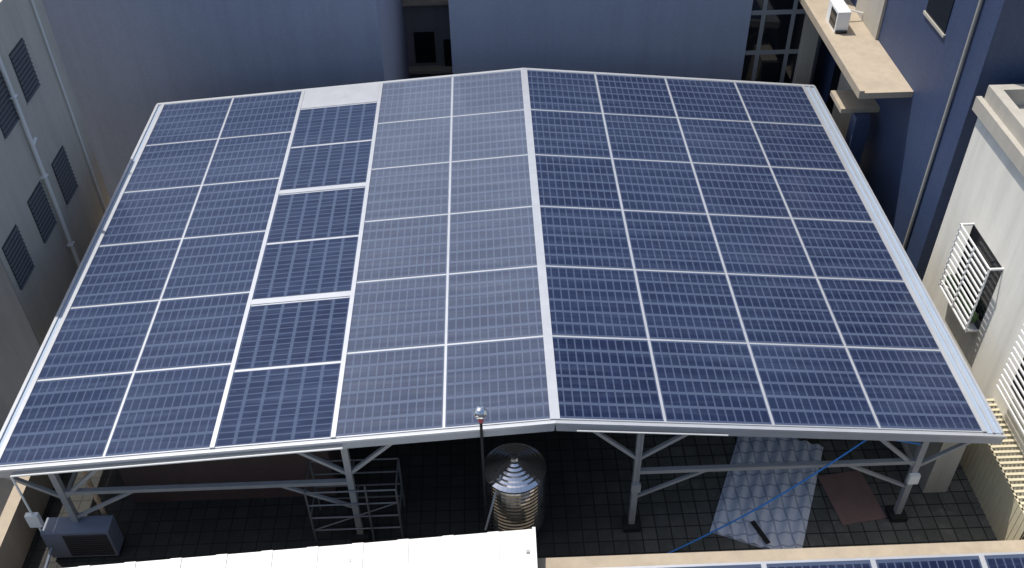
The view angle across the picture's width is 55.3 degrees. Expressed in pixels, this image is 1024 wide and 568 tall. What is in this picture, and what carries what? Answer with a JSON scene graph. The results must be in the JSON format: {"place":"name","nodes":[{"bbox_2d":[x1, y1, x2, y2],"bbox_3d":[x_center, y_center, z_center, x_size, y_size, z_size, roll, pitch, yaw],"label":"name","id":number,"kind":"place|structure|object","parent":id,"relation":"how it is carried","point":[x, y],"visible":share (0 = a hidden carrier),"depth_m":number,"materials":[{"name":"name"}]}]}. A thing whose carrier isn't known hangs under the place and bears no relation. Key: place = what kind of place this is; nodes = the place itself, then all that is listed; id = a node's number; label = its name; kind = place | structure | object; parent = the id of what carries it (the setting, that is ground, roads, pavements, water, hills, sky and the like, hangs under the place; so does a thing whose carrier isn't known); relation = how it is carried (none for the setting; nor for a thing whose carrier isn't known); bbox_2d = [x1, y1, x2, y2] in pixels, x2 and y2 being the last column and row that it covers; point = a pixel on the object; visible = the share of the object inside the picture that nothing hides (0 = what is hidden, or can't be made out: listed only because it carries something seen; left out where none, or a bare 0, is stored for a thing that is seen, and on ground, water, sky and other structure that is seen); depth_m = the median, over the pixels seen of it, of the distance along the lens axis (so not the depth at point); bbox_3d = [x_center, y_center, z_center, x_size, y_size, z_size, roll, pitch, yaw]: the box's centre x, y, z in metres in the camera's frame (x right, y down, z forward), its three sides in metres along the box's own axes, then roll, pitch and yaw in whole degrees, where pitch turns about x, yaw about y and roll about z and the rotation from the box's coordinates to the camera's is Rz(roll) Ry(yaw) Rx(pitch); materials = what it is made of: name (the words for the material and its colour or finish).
{"place":"outdoors","nodes":[
{"label":"outdoors","id":0,"kind":"place"},
{"bbox_2d":[0,0,110,515],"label":"neighbour building","id":1,"kind":"structure","parent":0,"point":[55,199],"depth_m":23.79,"materials":[{"name":"paint"}]},
{"bbox_2d":[0,431,1023,567],"bbox_3d":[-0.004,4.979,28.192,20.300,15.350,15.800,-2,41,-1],"label":"tiled floor","id":2,"kind":"structure","parent":0,"point":[588,482],"depth_m":20.22,"materials":[{"name":"grey tile"}]},
{"bbox_2d":[40,515,123,567],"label":"outdoor ac unit","id":3,"kind":"object","parent":2,"relation":"on","point":[84,536],"visible":1,"depth_m":19.21,"materials":[{"name":"grey metal"}]},
{"bbox_2d":[81,471,106,515],"bbox_3d":[-8.140,4.215,19.190,0.105,2.450,0.110,-2,41,-1],"label":"tan downpipe","id":4,"kind":"object","parent":2,"relation":"on","point":[95,496],"visible":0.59,"depth_m":19.09,"materials":[{"name":"beige plastic"}]},
{"bbox_2d":[70,527,537,567],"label":"white roof","id":5,"kind":"object","parent":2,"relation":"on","point":[508,549],"visible":1,"depth_m":17.89,"materials":[{"name":"paint"}]},
{"bbox_2d":[304,458,405,540],"bbox_3d":[-3.115,4.273,19.545,1.794,1.750,0.862,-2,41,-1],"label":"pipe rack","id":6,"kind":"object","parent":2,"relation":"on","point":[396,495],"visible":0.98,"depth_m":19.41,"materials":[{"name":"grey metal"}]},
{"bbox_2d":[473,405,487,532],"bbox_3d":[-0.532,3.672,18.515,0.250,3.925,0.250,-2,41,-1],"label":"lightning rod","id":7,"kind":"object","parent":2,"relation":"on","point":[480,413],"visible":0.98,"depth_m":17.84,"materials":[{"name":"silver metal"}]},
{"bbox_2d":[6,430,970,542],"bbox_3d":[-0.561,-0.414,23.741,18.448,3.350,13.410,-2,41,-1],"label":"support frame","id":8,"kind":"object","parent":2,"relation":"on","point":[896,513],"visible":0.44,"depth_m":18.75,"materials":[{"name":"grey metal"}]},
{"bbox_2d":[0,68,1005,477],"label":"solar panel roof","id":9,"kind":"structure","parent":8,"relation":"on","point":[512,252],"depth_m":21.21,"materials":[{"name":"glass"}]},
{"bbox_2d":[484,443,545,532],"bbox_3d":[0.059,4.163,19.339,1.235,2.090,1.435,-2,41,-1],"label":"water tank","id":10,"kind":"object","parent":2,"relation":"on","point":[515,476],"visible":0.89,"depth_m":18.86,"materials":[{"name":"silver metal"}]},
{"bbox_2d":[710,436,822,549],"bbox_3d":[5.418,4.262,20.600,1.800,0.138,3.050,14,43,17],"label":"corrugated sheet","id":11,"kind":"object","parent":2,"relation":"on","point":[781,522],"visible":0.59,"depth_m":20.43,"materials":[{"name":"grey metal"}]},
{"bbox_2d":[668,440,920,552],"bbox_3d":[5.159,4.101,18.971,5.258,2.486,0.258,-8,41,-8],"label":"blue hose","id":12,"kind":"object","parent":2,"relation":"on","point":[794,486],"visible":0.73,"depth_m":19.06,"materials":[{"name":"blue"}]},
{"bbox_2d":[818,470,886,524],"bbox_3d":[7.088,4.447,20.424,0.950,0.030,1.250,-7,41,-7],"label":"brown board","id":13,"kind":"object","parent":2,"relation":"on","point":[851,497],"visible":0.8,"depth_m":20.39,"materials":[{"name":"brown wood"}]},
{"bbox_2d":[792,0,1023,280],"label":"building","id":14,"kind":"structure","parent":0,"point":[900,85],"depth_m":24.32,"materials":[{"name":"blue paint"}]},
{"bbox_2d":[922,84,1023,540],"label":"building","id":15,"kind":"structure","parent":0,"point":[973,281],"depth_m":20.46,"materials":[{"name":"white paint"}]},
{"label":"ground","id":16,"kind":"structure","parent":0,"visible":0},
{"bbox_2d":[42,0,821,198],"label":"building walls","id":17,"kind":"structure","parent":16,"relation":"on","point":[129,65],"depth_m":29.43,"materials":[{"name":"concrete"}]},
{"bbox_2d":[603,551,1023,567],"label":"solar panels","id":18,"kind":"object","parent":16,"relation":"on","point":[997,560],"visible":1,"depth_m":18.08,"materials":[{"name":"glass"}]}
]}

